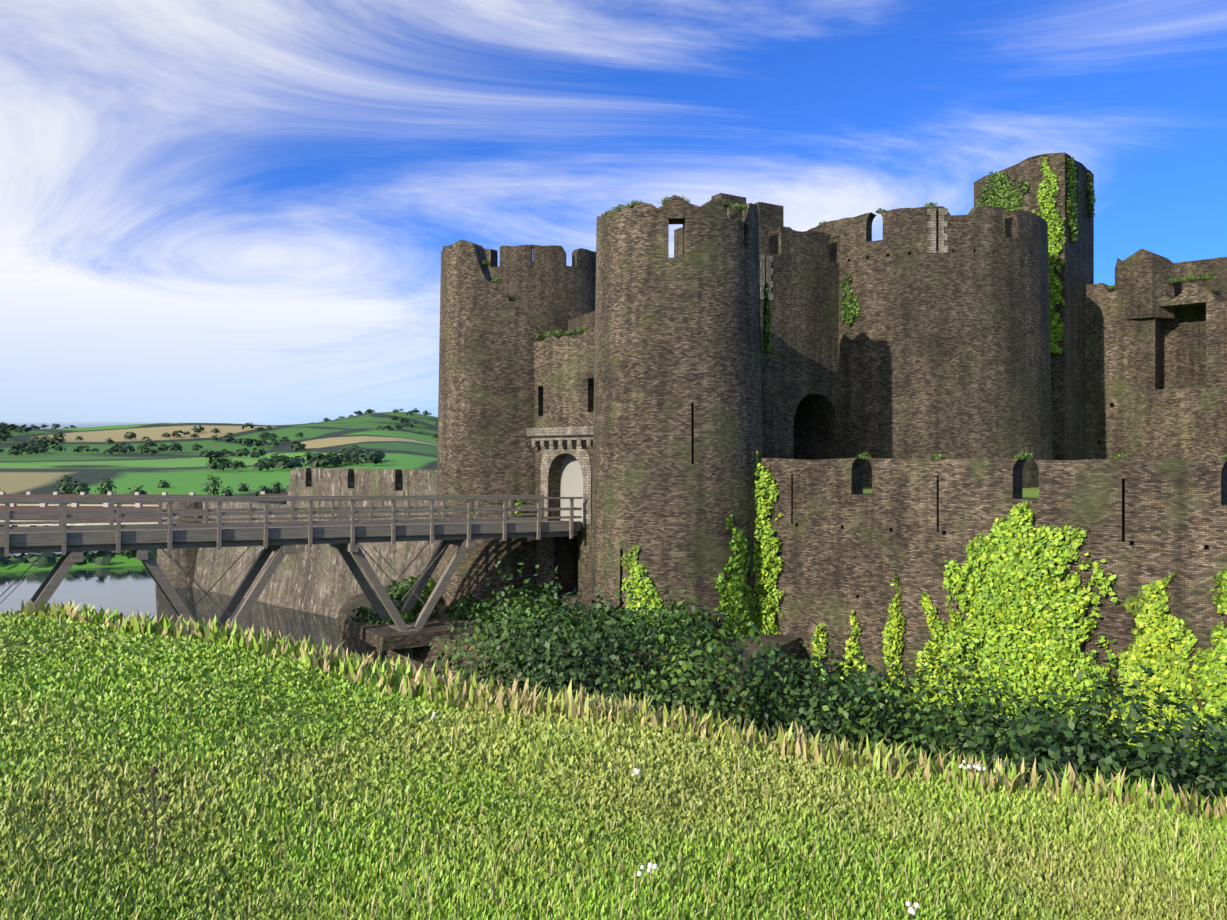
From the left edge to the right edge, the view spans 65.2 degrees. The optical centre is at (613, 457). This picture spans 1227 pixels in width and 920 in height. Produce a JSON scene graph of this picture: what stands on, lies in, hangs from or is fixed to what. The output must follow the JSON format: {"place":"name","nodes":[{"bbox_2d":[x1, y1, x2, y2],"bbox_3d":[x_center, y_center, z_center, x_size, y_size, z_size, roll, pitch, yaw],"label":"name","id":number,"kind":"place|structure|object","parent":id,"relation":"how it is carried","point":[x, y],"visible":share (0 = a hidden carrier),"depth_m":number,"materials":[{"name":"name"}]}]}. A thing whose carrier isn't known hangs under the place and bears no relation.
{"place":"outdoors","nodes":[
{"label":"outdoors","id":0,"kind":"place"},
{"bbox_2d":[0,525,68,526],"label":"window glass","id":1,"kind":"object","parent":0,"point":[30,525],"visible":0.02,"depth_m":133.32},
{"bbox_2d":[0,491,264,525],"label":"town terrace walls","id":2,"kind":"structure","parent":0,"point":[70,504],"depth_m":136.50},
{"bbox_2d":[0,494,287,519],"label":"town terrace roofs","id":3,"kind":"structure","parent":2,"relation":"on","point":[25,508],"depth_m":136.42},
{"bbox_2d":[0,411,437,571],"bbox_3d":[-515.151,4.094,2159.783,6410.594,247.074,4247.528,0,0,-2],"label":"hills","id":4,"kind":"structure","parent":0,"point":[185,471],"depth_m":558.01,"materials":[{"name":"green plant"}]},
{"bbox_2d":[0,408,437,567],"bbox_3d":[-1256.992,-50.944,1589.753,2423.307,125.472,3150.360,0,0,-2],"label":"trees","id":5,"kind":"object","parent":4,"relation":"on","point":[330,458],"visible":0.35,"depth_m":445.27,"materials":[{"name":"green plant"}]},
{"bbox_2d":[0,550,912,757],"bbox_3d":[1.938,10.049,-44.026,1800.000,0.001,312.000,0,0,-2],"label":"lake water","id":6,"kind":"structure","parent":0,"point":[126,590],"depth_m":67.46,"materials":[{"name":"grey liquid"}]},
{"bbox_2d":[435,241,544,609],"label":"gate tower","id":7,"kind":"structure","parent":0,"point":[486,409],"depth_m":45.09,"materials":[{"name":"stone"}]},
{"bbox_2d":[534,327,594,615],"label":"gatehouse wall","id":8,"kind":"structure","parent":0,"point":[563,381],"depth_m":44.29,"materials":[{"name":"stone"}]},
{"bbox_2d":[527,426,592,446],"bbox_3d":[-2.316,-0.951,43.623,0.420,0.900,4.400,0,0,-47],"label":"machicolation","id":9,"kind":"object","parent":8,"relation":"attached to","point":[569,436],"visible":0.85,"depth_m":43.48,"materials":[{"name":"grey stone"}]},
{"bbox_2d":[338,585,800,728],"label":"bank","id":10,"kind":"structure","parent":0,"point":[424,655],"depth_m":37.85,"materials":[{"name":"soil"}]},
{"bbox_2d":[349,618,459,650],"bbox_3d":[-8.712,7.189,39.693,3.200,0.520,4.400,0,0,-32],"label":"bridge footing","id":11,"kind":"object","parent":10,"relation":"on","point":[383,637],"visible":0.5,"depth_m":38.05,"materials":[{"name":"grey stone"}]},
{"bbox_2d":[590,195,762,638],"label":"gate tower","id":12,"kind":"structure","parent":10,"relation":"on","point":[677,426],"depth_m":37.86,"materials":[{"name":"stone"}]},
{"bbox_2d":[541,440,591,523],"bbox_3d":[-2.190,0.974,43.758,0.050,3.950,3.300,0,0,-47],"label":"arched door surround","id":13,"kind":"object","parent":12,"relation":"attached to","point":[579,454],"visible":0.75,"depth_m":43.19,"materials":[{"name":"grey stone"}]},
{"bbox_2d":[560,454,582,521],"bbox_3d":[-1.633,1.249,44.354,2.500,3.400,0.080,0,0,43],"label":"door","id":14,"kind":"structure","parent":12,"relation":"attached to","point":[571,479],"depth_m":44.60,"materials":[{"name":"grey wood"}]},
{"bbox_2d":[0,598,1226,919],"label":"bank ground","id":15,"kind":"structure","parent":0,"point":[298,712],"depth_m":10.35,"materials":[{"name":"green plant"}]},
{"bbox_2d":[137,766,172,864],"bbox_3d":[-2.886,2.266,6.038,0.220,0.650,0.051,0,0,-2],"label":"weed stalk","id":16,"kind":"object","parent":15,"relation":"on","point":[153,770],"visible":0.96,"depth_m":6.03,"materials":[{"name":"brown"}]},
{"bbox_2d":[0,495,582,664],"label":"timber footbridge","id":17,"kind":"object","parent":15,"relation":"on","point":[73,543],"visible":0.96,"depth_m":36.65,"materials":[{"name":"grey wood"}]},
{"bbox_2d":[431,712,985,914],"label":"white flowers","id":18,"kind":"object","parent":15,"relation":"on","point":[911,910],"visible":0.98,"depth_m":5.57,"materials":[{"name":"white plant"}]},
{"bbox_2d":[344,561,1226,807],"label":"bushes","id":19,"kind":"object","parent":15,"relation":"on","point":[533,616],"visible":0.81,"depth_m":11.68,"materials":[{"name":"green plant"}]},
{"bbox_2d":[758,458,1226,737],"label":"curtain wall","id":20,"kind":"structure","parent":15,"relation":"on","point":[847,546],"depth_m":33.78,"materials":[{"name":"stone"}]},
{"bbox_2d":[471,156,1226,771],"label":"ivy on walls","id":21,"kind":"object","parent":20,"relation":"attached to","point":[1031,632],"visible":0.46,"depth_m":31.99,"materials":[{"name":"green plant"}]},
{"bbox_2d":[0,0,1226,428],"label":"sky","id":22,"kind":"structure","parent":0,"point":[212,211],"materials":[{"name":"blue"}]},
{"bbox_2d":[449,195,1226,459],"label":"wall weeds","id":23,"kind":"object","parent":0,"point":[864,455],"depth_m":43.65,"materials":[{"name":"green plant"}]},
{"bbox_2d":[863,487,1038,498],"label":"ward platform","id":24,"kind":"structure","parent":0,"point":[1031,493],"depth_m":41.30,"materials":[{"name":"green plant"}]},
{"bbox_2d":[155,495,287,587],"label":"corner wall","id":25,"kind":"structure","parent":24,"relation":"on","point":[175,574],"depth_m":74.26,"materials":[{"name":"stone"}]},
{"bbox_2d":[192,468,436,618],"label":"curtain wall","id":26,"kind":"structure","parent":24,"relation":"on","point":[319,579],"depth_m":61.91,"materials":[{"name":"stone"}]},
{"bbox_2d":[484,245,595,336],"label":"tower","id":27,"kind":"structure","parent":24,"relation":"on","point":[549,289],"depth_m":69.40,"materials":[{"name":"stone"}]},
{"bbox_2d":[568,311,594,336],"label":"wall","id":28,"kind":"structure","parent":24,"relation":"on","point":[587,320],"depth_m":67.03,"materials":[{"name":"stone"}]},
{"bbox_2d":[674,193,790,256],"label":"gatehouse block","id":29,"kind":"structure","parent":24,"relation":"on","point":[772,215],"depth_m":54.47,"materials":[{"name":"stone"}]},
{"bbox_2d":[759,223,839,459],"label":"castle wall","id":30,"kind":"structure","parent":24,"relation":"on","point":[799,379],"depth_m":48.14,"materials":[{"name":"stone"}]},
{"bbox_2d":[759,254,772,299],"bbox_3d":[7.416,-8.831,46.955,0.960,2.160,0.130,0,0,-32],"label":"arrow slit surround","id":31,"kind":"object","parent":30,"relation":"attached to","point":[769,260],"visible":0.58,"depth_m":46.95,"materials":[{"name":"grey stone"}]},
{"bbox_2d":[808,205,1052,487],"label":"drum tower","id":32,"kind":"structure","parent":24,"relation":"on","point":[947,355],"depth_m":47.38,"materials":[{"name":"stone"}]},
{"bbox_2d":[927,208,947,252],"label":"drum loop quoins","id":33,"kind":"object","parent":32,"relation":"attached to","point":[931,223],"visible":0.85,"depth_m":46.96,"materials":[{"name":"grey stone"}]},
{"bbox_2d":[974,152,1093,459],"bbox_3d":[25.363,-7.683,57.836,5.200,19.464,5.200,0,0,43],"label":"stair turret","id":34,"kind":"object","parent":24,"relation":"on","point":[1068,363],"visible":0.4,"depth_m":55.27,"materials":[{"name":"stone"}]},
{"bbox_2d":[1086,283,1226,460],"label":"ruined curtain wall","id":35,"kind":"structure","parent":24,"relation":"on","point":[1156,387],"depth_m":54.79,"materials":[{"name":"stone"}]},
{"bbox_2d":[1115,248,1173,320],"bbox_3d":[30.820,-9.922,55.770,3.049,3.944,3.287,0,0,-2],"label":"ruined corework lump","id":36,"kind":"object","parent":35,"relation":"on","point":[1142,277],"visible":0.79,"depth_m":54.44,"materials":[{"name":"stone"}]},
{"bbox_2d":[1174,257,1226,301],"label":"ruined wall","id":37,"kind":"structure","parent":24,"relation":"on","point":[1217,286],"depth_m":54.76,"materials":[{"name":"brown stone"}]}
]}

